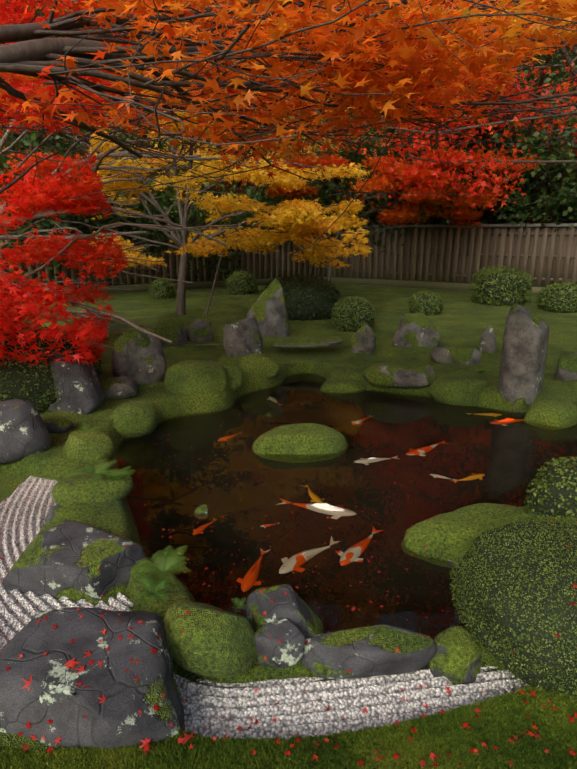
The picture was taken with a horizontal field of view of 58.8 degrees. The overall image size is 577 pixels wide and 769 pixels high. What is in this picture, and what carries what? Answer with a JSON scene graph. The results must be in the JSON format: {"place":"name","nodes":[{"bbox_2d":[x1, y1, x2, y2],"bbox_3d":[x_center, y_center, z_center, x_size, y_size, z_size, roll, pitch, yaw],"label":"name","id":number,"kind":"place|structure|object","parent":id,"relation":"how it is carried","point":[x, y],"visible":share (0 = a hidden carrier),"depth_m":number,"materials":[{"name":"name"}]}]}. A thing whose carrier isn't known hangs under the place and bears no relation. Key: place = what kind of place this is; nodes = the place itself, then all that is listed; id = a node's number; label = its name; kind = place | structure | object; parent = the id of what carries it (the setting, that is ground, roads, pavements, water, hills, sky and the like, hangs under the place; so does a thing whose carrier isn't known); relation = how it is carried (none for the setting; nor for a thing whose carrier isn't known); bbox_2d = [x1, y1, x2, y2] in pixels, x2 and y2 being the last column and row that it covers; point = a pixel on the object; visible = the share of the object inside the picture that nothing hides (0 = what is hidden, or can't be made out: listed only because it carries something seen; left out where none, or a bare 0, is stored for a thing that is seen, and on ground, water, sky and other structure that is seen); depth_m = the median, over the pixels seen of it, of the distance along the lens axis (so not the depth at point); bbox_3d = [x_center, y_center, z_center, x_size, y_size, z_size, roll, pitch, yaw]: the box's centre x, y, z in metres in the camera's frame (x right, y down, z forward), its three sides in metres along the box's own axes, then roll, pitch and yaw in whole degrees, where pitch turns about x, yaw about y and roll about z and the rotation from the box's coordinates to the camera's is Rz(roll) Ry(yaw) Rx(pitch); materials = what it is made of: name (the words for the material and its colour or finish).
{"place":"outdoors","nodes":[
{"label":"outdoors","id":0,"kind":"place"},
{"bbox_2d":[0,0,576,260],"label":"maple","id":1,"kind":"object","parent":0,"point":[484,63],"depth_m":2.21,"materials":[{"name":"brown wood"}]},
{"bbox_2d":[0,265,576,768],"bbox_3d":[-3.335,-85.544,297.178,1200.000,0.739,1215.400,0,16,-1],"label":"ground moss","id":2,"kind":"object","parent":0,"point":[462,319],"visible":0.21,"depth_m":6.70,"materials":[{"name":"green plant"}]},
{"bbox_2d":[0,399,51,463],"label":"rock","id":3,"kind":"object","parent":2,"relation":"on","point":[24,432],"visible":0.96,"depth_m":3.75,"materials":[{"name":"grey stone"}]},
{"bbox_2d":[0,86,77,162],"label":"maple","id":4,"kind":"object","parent":2,"relation":"on","point":[13,129],"depth_m":10.07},
{"bbox_2d":[0,326,106,413],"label":"shrub","id":5,"kind":"object","parent":2,"relation":"on","point":[14,375],"depth_m":4.50,"materials":[{"name":"plant"}]},
{"bbox_2d":[44,505,67,525],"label":"rock","id":6,"kind":"object","parent":2,"relation":"on","point":[56,513],"visible":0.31,"depth_m":3.09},
{"bbox_2d":[41,415,72,432],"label":"rock","id":7,"kind":"object","parent":2,"relation":"on","point":[58,424],"visible":0.69,"depth_m":4.23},
{"bbox_2d":[0,0,148,201],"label":"green tree","id":8,"kind":"object","parent":2,"relation":"on","point":[33,85],"depth_m":15.65,"materials":[{"name":"plant"}]},
{"bbox_2d":[47,352,103,413],"bbox_3d":[-2.045,0.013,4.760,0.653,0.650,0.465,7,18,24],"label":"rock","id":9,"kind":"object","parent":2,"relation":"on","point":[80,387],"visible":0.6,"depth_m":4.60,"materials":[{"name":"grey stone"}]},
{"bbox_2d":[2,520,148,604],"bbox_3d":[-1.103,0.937,2.669,0.815,0.286,0.407,4,17,12],"label":"rock","id":10,"kind":"object","parent":2,"relation":"on","point":[42,565],"visible":0.85,"depth_m":2.52,"materials":[{"name":"grey stone"}]},
{"bbox_2d":[0,84,167,278],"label":"green tree","id":11,"kind":"object","parent":2,"relation":"on","point":[29,139],"depth_m":11.25,"materials":[{"name":"plant"}]},
{"bbox_2d":[62,430,114,459],"bbox_3d":[-1.543,0.493,3.928,0.417,0.240,0.289,7,18,24],"label":"moss mound","id":12,"kind":"object","parent":2,"relation":"on","point":[87,445],"visible":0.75,"depth_m":3.83,"materials":[{"name":"green plant"}]},
{"bbox_2d":[51,472,132,506],"bbox_3d":[-1.254,0.682,3.296,0.487,0.210,0.280,-8,18,-25],"label":"moss mound","id":13,"kind":"object","parent":2,"relation":"on","point":[68,491],"visible":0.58,"depth_m":3.20,"materials":[{"name":"green plant"}]},
{"bbox_2d":[0,607,184,749],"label":"rock","id":14,"kind":"object","parent":2,"relation":"on","point":[61,698],"visible":0.79,"depth_m":1.67,"materials":[{"name":"grey stone"}]},
{"bbox_2d":[101,376,136,398],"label":"rock","id":15,"kind":"object","parent":2,"relation":"on","point":[123,387],"visible":0.83,"depth_m":5.04,"materials":[{"name":"grey stone"}]},
{"bbox_2d":[0,109,250,365],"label":"red maple","id":16,"kind":"object","parent":2,"relation":"on","point":[17,314],"depth_m":4.92,"materials":[{"name":"red plant"}]},
{"bbox_2d":[109,401,157,437],"bbox_3d":[-1.466,0.342,4.718,0.503,0.330,0.371,0,16,-1],"label":"moss mound","id":17,"kind":"object","parent":2,"relation":"on","point":[133,419],"visible":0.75,"depth_m":4.60,"materials":[{"name":"green plant"}]},
{"bbox_2d":[0,0,270,223],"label":"tree","id":18,"kind":"object","parent":2,"relation":"on","point":[4,170],"depth_m":14.76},
{"bbox_2d":[111,329,166,384],"bbox_3d":[-1.617,-0.246,5.551,0.583,0.715,0.422,-8,18,-24],"label":"rock","id":19,"kind":"object","parent":2,"relation":"on","point":[138,357],"visible":0.79,"depth_m":5.39,"materials":[{"name":"grey stone"}]},
{"bbox_2d":[7,0,271,223],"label":"green tree","id":20,"kind":"object","parent":2,"relation":"on","point":[59,37],"depth_m":17.94,"materials":[{"name":"plant"}]},
{"bbox_2d":[0,0,308,271],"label":"green tree","id":21,"kind":"object","parent":2,"relation":"on","point":[120,137],"depth_m":14.27,"materials":[{"name":"plant"}]},
{"bbox_2d":[147,277,176,298],"bbox_3d":[-3.106,-2.317,12.629,0.697,0.621,0.660,0,16,-1],"label":"shrub","id":22,"kind":"object","parent":2,"relation":"on","point":[158,281],"depth_m":12.43,"materials":[{"name":"green plant"}]},
{"bbox_2d":[154,317,187,346],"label":"rock","id":23,"kind":"object","parent":2,"relation":"on","point":[174,332],"visible":0.65,"depth_m":7.18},
{"bbox_2d":[172,659,180,673],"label":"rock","id":24,"kind":"object","parent":2,"relation":"on","point":[176,667],"visible":0.02,"depth_m":2.07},
{"bbox_2d":[3,24,359,266],"bbox_3d":[-2.894,-8.643,18.134,15.242,9.691,12.205,0,16,-1],"label":"tree","id":25,"kind":"object","parent":2,"relation":"on","point":[309,151],"depth_m":14.06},
{"bbox_2d":[58,78,327,282],"bbox_3d":[-3.506,-6.040,15.065,9.892,6.430,8.752,0,16,-1],"label":"green tree","id":26,"kind":"object","parent":2,"relation":"on","point":[174,213],"depth_m":13.61,"materials":[{"name":"plant"}]},
{"bbox_2d":[164,360,226,395],"bbox_3d":[-0.987,-0.025,5.462,0.676,0.450,0.386,-5,17,-18],"label":"moss mound","id":27,"kind":"object","parent":2,"relation":"on","point":[190,378],"visible":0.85,"depth_m":5.31,"materials":[{"name":"green plant"}]},
{"bbox_2d":[186,316,213,341],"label":"rock","id":28,"kind":"object","parent":2,"relation":"on","point":[199,328],"visible":0.88,"depth_m":7.45,"materials":[{"name":"grey stone"}]},
{"bbox_2d":[1,5,403,316],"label":"yellow maple","id":29,"kind":"object","parent":2,"relation":"on","point":[304,226],"depth_m":8.64,"materials":[{"name":"yellow plant"}]},
{"bbox_2d":[96,12,316,267],"bbox_3d":[-2.391,-12.217,23.157,13.828,13.712,13.354,0,16,-1],"label":"green tree","id":30,"kind":"object","parent":2,"relation":"on","point":[188,81],"depth_m":19.34,"materials":[{"name":"green plant"}]},
{"bbox_2d":[162,601,256,677],"bbox_3d":[-0.318,1.006,2.042,0.409,0.255,0.295,7,18,21],"label":"moss mound","id":31,"kind":"object","parent":2,"relation":"on","point":[213,641],"visible":0.94,"depth_m":1.93,"materials":[{"name":"green plant"}]},
{"bbox_2d":[220,364,242,390],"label":"moss mound","id":32,"kind":"object","parent":2,"relation":"on","point":[234,374],"visible":0.6,"depth_m":5.70,"materials":[{"name":"green plant"}]},
{"bbox_2d":[224,270,258,294],"bbox_3d":[-1.250,-2.648,13.556,0.922,0.768,0.894,0,16,-1],"label":"shrub","id":33,"kind":"object","parent":2,"relation":"on","point":[235,273],"depth_m":13.29,"materials":[{"name":"green plant"}]},
{"bbox_2d":[223,317,262,356],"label":"rock","id":34,"kind":"object","parent":2,"relation":"on","point":[238,336],"visible":0.79,"depth_m":6.72,"materials":[{"name":"grey stone"}]},
{"bbox_2d":[239,353,279,378],"bbox_3d":[-0.349,-0.205,6.238,0.494,0.330,0.301,0,16,-1],"label":"moss mound","id":35,"kind":"object","parent":2,"relation":"on","point":[265,366],"visible":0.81,"depth_m":6.13,"materials":[{"name":"green plant"}]},
{"bbox_2d":[0,476,529,740],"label":"raked gravel","id":36,"kind":"structure","parent":2,"relation":"on","point":[298,710],"depth_m":1.98,"materials":[{"name":"grey gravel"}]},
{"bbox_2d":[246,278,289,337],"bbox_3d":[-0.309,-1.075,7.894,0.668,1.105,0.449,0,16,-1],"label":"rock","id":37,"kind":"object","parent":2,"relation":"on","point":[268,310],"visible":0.67,"depth_m":7.72,"materials":[{"name":"grey stone"}]},
{"bbox_2d":[254,619,304,667],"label":"rock","id":38,"kind":"object","parent":2,"relation":"on","point":[287,651],"visible":0.9,"depth_m":1.99,"materials":[{"name":"grey stone"}]},
{"bbox_2d":[246,584,323,637],"bbox_3d":[-0.013,1.028,2.194,0.336,0.286,0.247,0,16,-1],"label":"rock","id":39,"kind":"object","parent":2,"relation":"on","point":[296,610],"visible":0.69,"depth_m":2.14,"materials":[{"name":"grey stone"}]},
{"bbox_2d":[0,685,576,768],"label":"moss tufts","id":40,"kind":"object","parent":2,"relation":"on","point":[527,750],"visible":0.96,"depth_m":1.66,"materials":[{"name":"green plant"}]},
{"bbox_2d":[0,227,576,294],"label":"fence boards","id":41,"kind":"object","parent":2,"relation":"on","point":[541,256],"visible":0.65,"depth_m":14.24,"materials":[{"name":"brown wood"}]},
{"bbox_2d":[36,223,576,227],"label":"fence rail","id":42,"kind":"object","parent":41,"relation":"on","point":[484,225],"visible":0.22,"depth_m":13.66,"materials":[{"name":"brown wood"}]},
{"bbox_2d":[9,0,576,265],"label":"wood foliage","id":43,"kind":"object","parent":2,"relation":"on","point":[482,222],"depth_m":23.74,"materials":[{"name":"plant"}]},
{"bbox_2d":[49,321,551,611],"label":"ferns","id":44,"kind":"object","parent":2,"relation":"on","point":[159,567],"visible":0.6,"depth_m":2.53,"materials":[{"name":"green plant"}]},
{"bbox_2d":[168,4,433,269],"bbox_3d":[0.514,-10.802,20.986,13.136,12.223,12.061,0,16,-1],"label":"green tree","id":45,"kind":"object","parent":2,"relation":"on","point":[314,142],"depth_m":21.04,"materials":[{"name":"green plant"}]},
{"bbox_2d":[261,274,343,321],"bbox_3d":[0.244,-1.641,9.939,1.689,0.989,1.628,0,16,-1],"label":"shrub","id":46,"kind":"object","parent":2,"relation":"on","point":[317,302],"depth_m":9.38,"materials":[{"name":"green plant"}]},
{"bbox_2d":[273,336,343,347],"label":"bridge slab","id":47,"kind":"structure","parent":2,"relation":"on","point":[307,341],"depth_m":7.06,"materials":[{"name":"green plant"}]},
{"bbox_2d":[108,0,576,225],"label":"garden maple","id":48,"kind":"object","parent":2,"relation":"on","point":[495,180],"depth_m":9.24,"materials":[{"name":"red plant"}]},
{"bbox_2d":[320,378,365,392],"bbox_3d":[0.670,0.073,6.125,0.602,0.270,0.345,-7,18,-21],"label":"moss mound","id":49,"kind":"object","parent":2,"relation":"on","point":[340,385],"visible":0.58,"depth_m":5.98,"materials":[{"name":"green plant"}]},
{"bbox_2d":[330,296,375,331],"bbox_3d":[1.082,-1.147,8.624,0.763,0.689,0.727,0,16,-1],"label":"shrub","id":50,"kind":"object","parent":2,"relation":"on","point":[350,308],"depth_m":8.36,"materials":[{"name":"green plant"}]},
{"bbox_2d":[351,323,375,354],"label":"rock","id":51,"kind":"object","parent":2,"relation":"on","point":[363,339],"visible":0.92,"depth_m":6.94,"materials":[{"name":"grey stone"}]},
{"bbox_2d":[300,624,436,678],"bbox_3d":[0.315,1.083,2.075,0.569,0.143,0.176,0,16,-1],"label":"rock","id":52,"kind":"object","parent":2,"relation":"on","point":[364,652],"visible":0.96,"depth_m":2.02,"materials":[{"name":"grey stone"}]},
{"bbox_2d":[180,0,559,272],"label":"maple","id":53,"kind":"object","parent":2,"relation":"on","point":[353,147],"depth_m":16.75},
{"bbox_2d":[229,76,531,268],"bbox_3d":[2.268,-6.940,17.237,8.679,6.930,8.574,0,16,-1],"label":"green tree","id":54,"kind":"object","parent":2,"relation":"on","point":[251,187],"depth_m":14.96,"materials":[{"name":"plant"}]},
{"bbox_2d":[196,0,576,223],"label":"maple","id":55,"kind":"object","parent":2,"relation":"on","point":[445,135],"depth_m":11.62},
{"bbox_2d":[241,145,540,283],"bbox_3d":[2.802,-4.074,13.337,6.760,3.645,6.440,-14,21,-39],"label":"orange maple","id":56,"kind":"object","parent":2,"relation":"on","point":[404,212],"depth_m":11.81,"materials":[{"name":"plant"}]},
{"bbox_2d":[363,362,436,387],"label":"rock","id":57,"kind":"object","parent":2,"relation":"on","point":[399,374],"visible":1,"depth_m":5.79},
{"bbox_2d":[392,312,439,347],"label":"rock","id":58,"kind":"object","parent":2,"relation":"on","point":[417,329],"visible":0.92,"depth_m":7.27,"materials":[{"name":"grey stone"}]},
{"bbox_2d":[261,45,575,279],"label":"green tree","id":59,"kind":"object","parent":2,"relation":"on","point":[338,198],"depth_m":14.01,"materials":[{"name":"plant"}]},
{"bbox_2d":[408,290,443,315],"bbox_3d":[2.737,-1.598,10.215,0.671,0.567,0.646,0,16,-1],"label":"shrub","id":60,"kind":"object","parent":2,"relation":"on","point":[432,302],"depth_m":9.99,"materials":[{"name":"green plant"}]},
{"bbox_2d":[286,26,576,270],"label":"green tree","id":61,"kind":"object","parent":2,"relation":"on","point":[374,154],"depth_m":14.02,"materials":[{"name":"plant"}]},
{"bbox_2d":[313,2,576,224],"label":"green tree","id":62,"kind":"object","parent":2,"relation":"on","point":[545,81],"depth_m":16.98,"materials":[{"name":"plant"}]},
{"bbox_2d":[327,66,576,252],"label":"green tree","id":63,"kind":"object","parent":2,"relation":"on","point":[539,203],"depth_m":13.32,"materials":[{"name":"plant"}]},
{"bbox_2d":[426,626,480,684],"bbox_3d":[0.669,1.129,2.090,0.217,0.208,0.179,0,16,-1],"label":"rock","id":64,"kind":"object","parent":2,"relation":"on","point":[455,659],"visible":0.73,"depth_m":2.04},
{"bbox_2d":[430,345,481,364],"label":"rock","id":65,"kind":"object","parent":2,"relation":"on","point":[456,354],"visible":0.88,"depth_m":6.45,"materials":[{"name":"grey stone"}]},
{"bbox_2d":[428,376,490,405],"bbox_3d":[1.887,0.101,5.596,0.664,0.330,0.348,0,16,-1],"label":"moss mound","id":66,"kind":"object","parent":2,"relation":"on","point":[458,390],"visible":0.92,"depth_m":5.49,"materials":[{"name":"green plant"}]},
{"bbox_2d":[378,58,576,223],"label":"tree","id":67,"kind":"object","parent":2,"relation":"on","point":[525,114],"depth_m":13.38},
{"bbox_2d":[479,325,495,352],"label":"rock","id":68,"kind":"object","parent":2,"relation":"on","point":[487,342],"visible":0.9,"depth_m":7.01,"materials":[{"name":"grey stone"}]},
{"bbox_2d":[469,264,534,305],"bbox_3d":[4.918,-2.226,11.809,1.456,1.063,1.499,0,16,-1],"label":"shrub","id":69,"kind":"object","parent":2,"relation":"on","point":[515,273],"depth_m":11.39,"materials":[{"name":"green plant"}]},
{"bbox_2d":[429,2,576,223],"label":"green tree","id":70,"kind":"object","parent":2,"relation":"on","point":[558,77],"depth_m":18.32,"materials":[{"name":"plant"}]},
{"bbox_2d":[449,512,576,703],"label":"shrub","id":71,"kind":"object","parent":2,"relation":"on","point":[538,635],"depth_m":1.98,"materials":[{"name":"green plant"}]},
{"bbox_2d":[457,90,576,231],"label":"green tree","id":72,"kind":"object","parent":2,"relation":"on","point":[533,171],"depth_m":12.92,"materials":[{"name":"plant"}]},
{"bbox_2d":[498,303,548,411],"bbox_3d":[2.434,-0.227,5.291,0.454,1.196,0.344,0,16,-1],"label":"rock","id":73,"kind":"object","parent":2,"relation":"on","point":[524,353],"visible":0.85,"depth_m":5.19,"materials":[{"name":"grey stone"}]},
{"bbox_2d":[471,2,576,223],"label":"green tree","id":74,"kind":"object","parent":2,"relation":"on","point":[517,221],"depth_m":18.01,"materials":[{"name":"plant"}]},
{"bbox_2d":[523,456,576,523],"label":"shrub","id":75,"kind":"object","parent":2,"relation":"on","point":[555,492],"depth_m":2.76,"materials":[{"name":"green plant"}]},
{"bbox_2d":[524,399,576,426],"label":"moss mound","id":76,"kind":"object","parent":2,"relation":"on","point":[557,413],"visible":0.75,"depth_m":4.96,"materials":[{"name":"green plant"}]},
{"bbox_2d":[534,172,576,222],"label":"green tree","id":77,"kind":"object","parent":2,"relation":"on","point":[572,197],"depth_m":15.53,"materials":[{"name":"green plant"}]},
{"bbox_2d":[536,282,576,312],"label":"shrub","id":78,"kind":"object","parent":2,"relation":"on","point":[559,287],"depth_m":10.35,"materials":[{"name":"green plant"}]},
{"bbox_2d":[555,351,576,380],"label":"rock","id":79,"kind":"object","parent":2,"relation":"on","point":[567,367],"visible":0.85,"depth_m":5.64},
{"bbox_2d":[117,372,576,638],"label":"pond water","id":80,"kind":"structure","parent":0,"point":[433,457],"depth_m":3.69,"materials":[{"name":"brown liquid"}]},
{"bbox_2d":[195,504,207,513],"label":"rock","id":81,"kind":"object","parent":80,"relation":"in","point":[203,508],"visible":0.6,"depth_m":3.40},
{"bbox_2d":[0,338,576,767],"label":"fallen leaves","id":82,"kind":"object","parent":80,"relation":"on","point":[72,663],"visible":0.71,"depth_m":1.71,"materials":[{"name":"red plant"}]},
{"bbox_2d":[252,423,347,454],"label":"island","id":83,"kind":"structure","parent":80,"relation":"in","point":[306,438],"depth_m":4.30,"materials":[{"name":"green plant"}]},
{"bbox_2d":[311,503,344,510],"bbox_3d":[0.188,0.849,3.489,0.556,0.115,0.194,5,17,16],"label":"koi","id":84,"kind":"object","parent":80,"relation":"in","point":[325,506],"visible":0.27,"depth_m":3.45},
{"bbox_2d":[403,503,529,562],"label":"moss mound","id":85,"kind":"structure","parent":80,"relation":"on","point":[438,538],"depth_m":2.98,"materials":[{"name":"green plant"}]},
{"bbox_2d":[498,418,513,421],"bbox_3d":[2.227,0.380,5.083,0.518,0.107,0.180,-3,17,-10],"label":"koi","id":86,"kind":"object","parent":80,"relation":"in","point":[507,419],"visible":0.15,"depth_m":5.06}
]}

